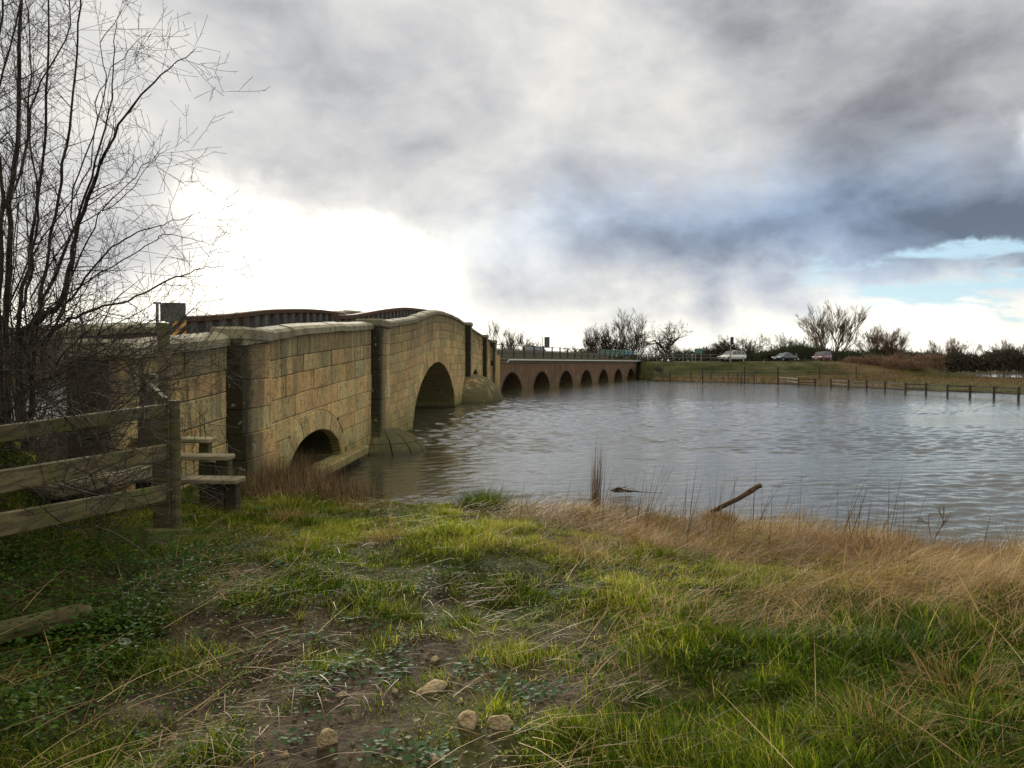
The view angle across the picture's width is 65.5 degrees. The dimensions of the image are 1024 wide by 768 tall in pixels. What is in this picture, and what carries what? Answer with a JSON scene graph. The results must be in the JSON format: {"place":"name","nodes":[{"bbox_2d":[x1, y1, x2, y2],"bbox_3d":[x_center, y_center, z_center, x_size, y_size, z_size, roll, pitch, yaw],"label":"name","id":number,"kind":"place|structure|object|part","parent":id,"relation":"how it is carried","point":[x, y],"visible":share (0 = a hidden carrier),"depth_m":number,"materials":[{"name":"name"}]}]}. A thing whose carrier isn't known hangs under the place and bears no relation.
{"place":"outdoors","nodes":[
{"label":"outdoors","id":0,"kind":"place"},
{"bbox_2d":[0,361,1023,767],"bbox_3d":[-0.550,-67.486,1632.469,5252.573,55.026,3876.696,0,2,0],"label":"ground","id":1,"kind":"structure","parent":0,"point":[428,707],"depth_m":4.47,"materials":[{"name":"green plant"}]},
{"bbox_2d":[0,602,93,643],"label":"railway sleeper","id":2,"kind":"object","parent":1,"relation":"on","point":[63,617],"visible":0.76,"depth_m":4.69,"materials":[{"name":"brown wood"}]},
{"bbox_2d":[29,465,151,499],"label":"timber platform","id":3,"kind":"structure","parent":1,"relation":"on","point":[98,485],"depth_m":7.26,"materials":[{"name":"wood"}]},
{"bbox_2d":[0,374,191,546],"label":"wooden fence","id":4,"kind":"object","parent":1,"relation":"on","point":[12,522],"visible":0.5,"depth_m":6.06,"materials":[{"name":"wood"}]},
{"bbox_2d":[118,638,130,645],"bbox_3d":[-2.224,1.483,4.570,0.072,0.020,0.049,11,30,0],"label":"stone","id":5,"kind":"object","parent":1,"relation":"on","point":[128,641],"visible":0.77,"depth_m":4.58,"materials":[{"name":"grey stone"}]},
{"bbox_2d":[0,0,286,587],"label":"hawthorn tree","id":6,"kind":"object","parent":1,"relation":"on","point":[21,346],"visible":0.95,"depth_m":6.09,"materials":[{"name":"brown plant"}]},
{"bbox_2d":[131,323,245,511],"bbox_3d":[-3.785,0.561,9.200,1.594,2.516,1.114,0,2,0],"label":"wooden stile","id":7,"kind":"object","parent":1,"relation":"on","point":[213,459],"visible":0.55,"depth_m":8.95,"materials":[{"name":"wood"}]},
{"bbox_2d":[180,383,215,490],"bbox_3d":[-4.171,0.707,10.416,0.609,1.500,0.280,0,2,0],"label":"bare sapling","id":8,"kind":"object","parent":1,"relation":"on","point":[191,436],"visible":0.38,"depth_m":10.42,"materials":[{"name":"brown plant"}]},
{"bbox_2d":[9,310,502,498],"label":"stone bridge","id":9,"kind":"structure","parent":1,"relation":"on","point":[349,394],"depth_m":17.21,"materials":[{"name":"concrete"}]},
{"bbox_2d":[153,302,185,330],"bbox_3d":[-6.414,-1.268,14.948,0.576,0.536,0.260,1,2,20],"label":"road sign","id":10,"kind":"object","parent":9,"relation":"on","point":[176,309],"visible":0.57,"depth_m":14.85,"materials":[{"name":"grey metal"}]},
{"bbox_2d":[165,309,347,334],"bbox_3d":[-6.854,-1.598,25.681,0.558,2.050,18.579,0,2,1],"label":"crash barrier","id":11,"kind":"object","parent":9,"relation":"on","point":[264,318],"visible":0.55,"depth_m":21.84,"materials":[{"name":"metal"}]},
{"bbox_2d":[332,307,425,321],"bbox_3d":[-4.712,-2.406,32.898,0.301,2.512,20.914,0,2,2],"label":"crash barrier","id":12,"kind":"object","parent":9,"relation":"on","point":[392,313],"visible":0.54,"depth_m":28.94,"materials":[{"name":"metal"}]},
{"bbox_2d":[279,750,288,756],"bbox_3d":[-0.923,1.504,3.230,0.043,0.037,0.026,-5,2,-4],"label":"stone","id":13,"kind":"object","parent":1,"relation":"on","point":[283,753],"visible":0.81,"depth_m":3.22,"materials":[{"name":"beige stone"}]},
{"bbox_2d":[317,728,337,747],"bbox_3d":[-0.766,1.492,3.321,0.092,0.114,0.045,7,-1,-20],"label":"stone","id":14,"kind":"object","parent":1,"relation":"on","point":[327,736],"visible":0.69,"depth_m":3.30,"materials":[{"name":"beige stone"}]},
{"bbox_2d":[335,690,346,696],"bbox_3d":[-0.829,1.503,3.858,0.066,0.030,0.045,-13,2,-3],"label":"stone","id":15,"kind":"object","parent":1,"relation":"on","point":[342,693],"visible":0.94,"depth_m":3.85,"materials":[{"name":"beige stone"}]},
{"bbox_2d":[323,493,380,506],"bbox_3d":[-2.260,1.569,10.614,1.255,0.249,1.256,0,2,0],"label":"grass tussock","id":16,"kind":"object","parent":1,"relation":"on","point":[354,501],"depth_m":10.77,"materials":[{"name":"plant"}]},
{"bbox_2d":[392,688,397,693],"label":"stone","id":17,"kind":"object","parent":1,"relation":"on","point":[394,690],"visible":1,"depth_m":3.87,"materials":[{"name":"beige stone"}]},
{"bbox_2d":[416,679,447,694],"bbox_3d":[-0.394,1.494,3.918,0.162,0.071,0.111,-7,3,-14],"label":"stone","id":18,"kind":"object","parent":1,"relation":"on","point":[430,687],"visible":0.84,"depth_m":3.89,"materials":[{"name":"beige stone"}]},
{"bbox_2d":[427,753,440,764],"bbox_3d":[-0.305,1.484,3.130,0.052,0.059,0.046,-15,-1,9],"label":"stone","id":19,"kind":"object","parent":1,"relation":"on","point":[434,759],"visible":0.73,"depth_m":3.12,"materials":[{"name":"beige stone"}]},
{"bbox_2d":[430,656,438,661],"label":"stone","id":20,"kind":"object","parent":1,"relation":"on","point":[434,658],"visible":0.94,"depth_m":4.29,"materials":[{"name":"beige stone"}]},
{"bbox_2d":[456,710,478,730],"bbox_3d":[-0.185,1.444,3.389,0.098,0.106,0.064,-12,4,-11],"label":"stone","id":21,"kind":"object","parent":1,"relation":"on","point":[467,720],"visible":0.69,"depth_m":3.37,"materials":[{"name":"beige stone"}]},
{"bbox_2d":[433,475,532,514],"bbox_3d":[-0.333,1.516,10.602,1.501,0.555,1.526,0,2,0],"label":"grass tussock","id":22,"kind":"object","parent":1,"relation":"on","point":[469,500],"depth_m":10.56,"materials":[{"name":"green plant"}]},
{"bbox_2d":[487,715,513,729],"bbox_3d":[-0.048,1.432,3.351,0.118,0.094,0.067,-4,1,7],"label":"stone","id":23,"kind":"object","parent":1,"relation":"on","point":[499,722],"visible":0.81,"depth_m":3.32,"materials":[{"name":"beige stone"}]},
{"bbox_2d":[1,553,1001,767],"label":"gravel","id":24,"kind":"structure","parent":1,"relation":"on","point":[402,730],"depth_m":4.02,"materials":[{"name":"gravel"}]},
{"bbox_2d":[0,444,1010,767],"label":"ground ivy","id":25,"kind":"object","parent":1,"relation":"on","point":[386,730],"visible":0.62,"depth_m":4.15,"materials":[{"name":"green plant"}]},
{"bbox_2d":[485,320,534,349],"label":"oak tree","id":26,"kind":"object","parent":1,"relation":"on","point":[511,340],"visible":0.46,"depth_m":149.66,"materials":[{"name":"plant"}]},
{"bbox_2d":[0,442,1023,767],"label":"leafy weeds","id":27,"kind":"object","parent":1,"relation":"on","point":[102,610],"visible":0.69,"depth_m":4.79,"materials":[{"name":"green plant"}]},
{"bbox_2d":[505,503,539,513],"bbox_3d":[0.138,1.684,10.770,0.834,0.206,0.745,1,2,30],"label":"grass tussock","id":28,"kind":"object","parent":1,"relation":"on","point":[525,509],"depth_m":10.83,"materials":[{"name":"plant"}]},
{"bbox_2d":[515,335,543,347],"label":"oak tree","id":29,"kind":"object","parent":1,"relation":"on","point":[525,342],"visible":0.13,"depth_m":163.88,"materials":[{"name":"brown plant"}]},
{"bbox_2d":[492,349,641,391],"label":"brick viaduct","id":30,"kind":"object","parent":1,"relation":"on","point":[520,371],"visible":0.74,"depth_m":86.23,"materials":[{"name":"brick"}]},
{"bbox_2d":[526,346,545,350],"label":"hatchback","id":31,"kind":"object","parent":30,"relation":"on","point":[536,348],"visible":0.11,"depth_m":95.50,"materials":[{"name":"grey paint"}]},
{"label":"windows","id":32,"kind":"part","parent":31,"relation":"part of","materials":[{"name":"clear glass"}]},
{"bbox_2d":[542,337,549,347],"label":"sign post","id":33,"kind":"object","parent":30,"relation":"on","point":[546,341],"visible":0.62,"depth_m":110.30,"materials":[{"name":"grey metal"}]},
{"bbox_2d":[497,343,636,359],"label":"rail fence","id":34,"kind":"object","parent":30,"relation":"on","point":[560,351],"visible":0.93,"depth_m":89.92,"materials":[{"name":"grey metal"}]},
{"bbox_2d":[600,350,625,358],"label":"van","id":35,"kind":"object","parent":30,"relation":"on","point":[612,352],"visible":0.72,"depth_m":127.89,"materials":[{"name":"metal"}]},
{"bbox_2d":[562,500,605,519],"bbox_3d":[0.965,1.658,10.521,0.901,0.309,0.799,-1,2,-41],"label":"grass tussock","id":36,"kind":"object","parent":1,"relation":"on","point":[587,512],"depth_m":10.51,"materials":[{"name":"beige plant"}]},
{"bbox_2d":[564,322,628,355],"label":"oak tree","id":37,"kind":"object","parent":1,"relation":"on","point":[585,335],"visible":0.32,"depth_m":180.83,"materials":[{"name":"brown plant"}]},
{"bbox_2d":[587,437,608,513],"bbox_3d":[1.161,1.203,10.734,0.286,1.278,0.307,-1,2,-38],"label":"reed clump","id":38,"kind":"object","parent":1,"relation":"on","point":[593,494],"visible":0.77,"depth_m":10.72,"materials":[{"name":"brown plant"}]},
{"bbox_2d":[191,379,1023,574],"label":"dead stalks","id":39,"kind":"object","parent":1,"relation":"on","point":[307,473],"visible":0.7,"depth_m":10.69,"materials":[{"name":"brown plant"}]},
{"bbox_2d":[583,315,632,358],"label":"oak tree","id":40,"kind":"object","parent":1,"relation":"on","point":[605,335],"visible":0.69,"depth_m":176.40,"materials":[{"name":"plant"}]},
{"bbox_2d":[608,333,644,358],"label":"oak tree","id":41,"kind":"object","parent":1,"relation":"on","point":[625,344],"visible":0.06,"depth_m":189.06,"materials":[{"name":"brown plant"}]},
{"bbox_2d":[586,308,675,355],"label":"oak tree","id":42,"kind":"object","parent":1,"relation":"on","point":[631,336],"visible":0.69,"depth_m":173.81,"materials":[{"name":"brown plant"}]},
{"bbox_2d":[569,347,712,360],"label":"hedgerow","id":43,"kind":"object","parent":1,"relation":"on","point":[689,351],"visible":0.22,"depth_m":158.41,"materials":[{"name":"green plant"}]},
{"bbox_2d":[644,347,657,358],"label":"oak tree","id":44,"kind":"object","parent":1,"relation":"on","point":[649,353],"visible":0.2,"depth_m":200.19,"materials":[{"name":"plant"}]},
{"bbox_2d":[652,365,664,374],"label":"bramble bush","id":45,"kind":"object","parent":1,"relation":"on","point":[657,368],"visible":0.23,"depth_m":117.17,"materials":[{"name":"green plant"}]},
{"bbox_2d":[635,318,692,353],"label":"oak tree","id":46,"kind":"object","parent":1,"relation":"on","point":[670,340],"visible":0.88,"depth_m":168.82,"materials":[{"name":"plant"}]},
{"bbox_2d":[639,354,719,363],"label":"rail fence","id":47,"kind":"object","parent":1,"relation":"on","point":[665,357],"visible":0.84,"depth_m":126.64,"materials":[{"name":"grey metal"}]},
{"bbox_2d":[671,344,705,358],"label":"thicket shrub","id":48,"kind":"object","parent":1,"relation":"on","point":[682,349],"visible":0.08,"depth_m":162.81,"materials":[{"name":"green plant"}]},
{"bbox_2d":[694,349,702,362],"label":"direction sign","id":49,"kind":"object","parent":1,"relation":"on","point":[698,351],"visible":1,"depth_m":119.89,"materials":[{"name":"green metal"}]},
{"bbox_2d":[647,371,754,382],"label":"wire fence","id":50,"kind":"object","parent":1,"relation":"on","point":[727,376],"visible":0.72,"depth_m":106.97,"materials":[{"name":"brown wood"}]},
{"bbox_2d":[688,503,752,525],"bbox_3d":[2.623,1.670,10.189,1.028,0.292,0.974,0,2,0],"label":"grass tussock","id":51,"kind":"object","parent":1,"relation":"on","point":[712,515],"depth_m":10.22,"materials":[{"name":"brown plant"}]},
{"bbox_2d":[711,483,761,512],"bbox_3d":[2.866,1.474,10.213,0.676,0.455,0.071,1,2,34],"label":"driftwood branch","id":52,"kind":"object","parent":51,"relation":"on","point":[746,493],"visible":0.91,"depth_m":10.16,"materials":[{"name":"brown wood"}]},
{"bbox_2d":[730,337,733,362],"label":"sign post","id":53,"kind":"object","parent":1,"relation":"on","point":[731,340],"visible":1,"depth_m":115.82,"materials":[{"name":"black metal"}]},
{"bbox_2d":[707,332,774,360],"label":"thicket shrub","id":54,"kind":"object","parent":1,"relation":"on","point":[750,353],"visible":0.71,"depth_m":149.13,"materials":[{"name":"plant"}]},
{"bbox_2d":[765,331,825,360],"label":"thicket shrub","id":55,"kind":"object","parent":1,"relation":"on","point":[798,349],"visible":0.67,"depth_m":150.76,"materials":[{"name":"plant"}]},
{"bbox_2d":[696,341,902,360],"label":"hedgerow","id":56,"kind":"object","parent":1,"relation":"on","point":[719,351],"visible":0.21,"depth_m":153.45,"materials":[{"name":"green plant"}]},
{"bbox_2d":[803,341,839,360],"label":"thicket shrub","id":57,"kind":"object","parent":1,"relation":"on","point":[822,348],"visible":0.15,"depth_m":157.10,"materials":[{"name":"plant"}]},
{"bbox_2d":[702,366,947,384],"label":"wire fence","id":58,"kind":"object","parent":1,"relation":"on","point":[777,374],"visible":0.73,"depth_m":90.66,"materials":[{"name":"brown wood"}]},
{"bbox_2d":[795,300,871,351],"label":"ash tree","id":59,"kind":"object","parent":1,"relation":"on","point":[842,328],"visible":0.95,"depth_m":164.00,"materials":[{"name":"brown plant"}]},
{"bbox_2d":[652,358,1023,392],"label":"bank grass","id":60,"kind":"structure","parent":1,"relation":"on","point":[892,379],"depth_m":103.11,"materials":[{"name":"plant"}]},
{"bbox_2d":[831,347,874,360],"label":"thicket shrub","id":61,"kind":"object","parent":1,"relation":"on","point":[840,357],"visible":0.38,"depth_m":155.16,"materials":[{"name":"green plant"}]},
{"bbox_2d":[839,355,884,364],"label":"scrub","id":62,"kind":"object","parent":1,"relation":"on","point":[857,359],"visible":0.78,"depth_m":127.32,"materials":[{"name":"brown plant"}]},
{"bbox_2d":[843,346,883,357],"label":"thicket shrub","id":63,"kind":"object","parent":1,"relation":"on","point":[873,350],"visible":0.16,"depth_m":160.12,"materials":[{"name":"plant"}]},
{"bbox_2d":[850,323,901,350],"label":"ash tree","id":64,"kind":"object","parent":1,"relation":"on","point":[873,341],"visible":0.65,"depth_m":169.42,"materials":[{"name":"plant"}]},
{"bbox_2d":[875,329,910,356],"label":"tree","id":65,"kind":"object","parent":1,"relation":"on","point":[886,342],"visible":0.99,"depth_m":159.50,"materials":[{"name":"plant"}]},
{"bbox_2d":[870,347,930,362],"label":"thicket shrub","id":66,"kind":"object","parent":1,"relation":"on","point":[912,354],"visible":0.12,"depth_m":161.53,"materials":[{"name":"plant"}]},
{"bbox_2d":[779,377,1023,398],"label":"flooded fence","id":67,"kind":"object","parent":1,"relation":"on","point":[947,390],"visible":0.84,"depth_m":66.83,"materials":[{"name":"brown wood"}]},
{"bbox_2d":[862,349,950,369],"bbox_3d":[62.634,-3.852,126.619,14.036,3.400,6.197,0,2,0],"label":"scrub","id":68,"kind":"object","parent":1,"relation":"on","point":[930,359],"visible":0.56,"depth_m":126.41,"materials":[{"name":"brown plant"}]},
{"bbox_2d":[914,505,950,537],"bbox_3d":[5.181,1.686,9.806,0.439,0.410,0.249,1,2,18],"label":"dead twig","id":69,"kind":"object","parent":1,"relation":"on","point":[943,521],"visible":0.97,"depth_m":9.79,"materials":[{"name":"wood"}]},
{"bbox_2d":[920,345,944,355],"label":"ash tree","id":70,"kind":"object","parent":1,"relation":"on","point":[933,349],"visible":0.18,"depth_m":183.87,"materials":[{"name":"plant"}]},
{"bbox_2d":[928,335,986,355],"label":"ash tree","id":71,"kind":"object","parent":1,"relation":"on","point":[949,348],"visible":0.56,"depth_m":188.82,"materials":[{"name":"plant"}]},
{"bbox_2d":[895,347,1023,372],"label":"hedgerow","id":72,"kind":"object","parent":1,"relation":"on","point":[994,359],"visible":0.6,"depth_m":185.07,"materials":[{"name":"green plant"}]},
{"bbox_2d":[975,339,1023,369],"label":"ash tree","id":73,"kind":"object","parent":1,"relation":"on","point":[1003,345],"visible":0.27,"depth_m":199.24,"materials":[{"name":"plant"}]},
{"bbox_2d":[0,445,1023,767],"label":"dry grass","id":74,"kind":"structure","parent":0,"point":[996,563],"depth_m":5.72,"materials":[{"name":"plant"}]},
{"bbox_2d":[0,0,1023,360],"label":"sky","id":75,"kind":"structure","parent":0,"point":[537,169],"materials":[{"name":"grey"}]},
{"bbox_2d":[329,374,1023,557],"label":"river water","id":76,"kind":"structure","parent":0,"point":[959,451],"depth_m":23.00,"materials":[{"name":"grey liquid"}]},
{"bbox_2d":[608,486,660,492],"bbox_3d":[2.401,2.065,15.588,1.037,0.156,0.344,0,2,0],"label":"drift debris","id":77,"kind":"object","parent":76,"relation":"on","point":[616,489],"visible":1,"depth_m":15.61,"materials":[{"name":"brown wood"}]},
{"label":"far road","id":78,"kind":"structure","parent":0,"visible":0},
{"bbox_2d":[718,350,745,360],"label":"estate car","id":79,"kind":"object","parent":78,"relation":"on","point":[736,355],"visible":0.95,"depth_m":126.36,"materials":[{"name":"silver metal"}]},
{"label":"windows","id":80,"kind":"part","parent":79,"relation":"part of","materials":[{"name":"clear glass"}]},
{"bbox_2d":[771,352,797,360],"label":"saloon car","id":81,"kind":"object","parent":78,"relation":"on","point":[785,356],"visible":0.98,"depth_m":132.74,"materials":[{"name":"blue paint"}]},
{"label":"windows","id":82,"kind":"part","parent":81,"relation":"part of","materials":[{"name":"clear glass"}]},
{"bbox_2d":[812,351,831,360],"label":"people carrier","id":83,"kind":"object","parent":78,"relation":"on","point":[823,355],"visible":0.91,"depth_m":136.61,"materials":[{"name":"red paint"}]},
{"bbox_2d":[815,351,831,354],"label":"windows","id":84,"kind":"structure","parent":83,"relation":"in","point":[817,353],"depth_m":137.02,"materials":[{"name":"grey glass"}]}
]}

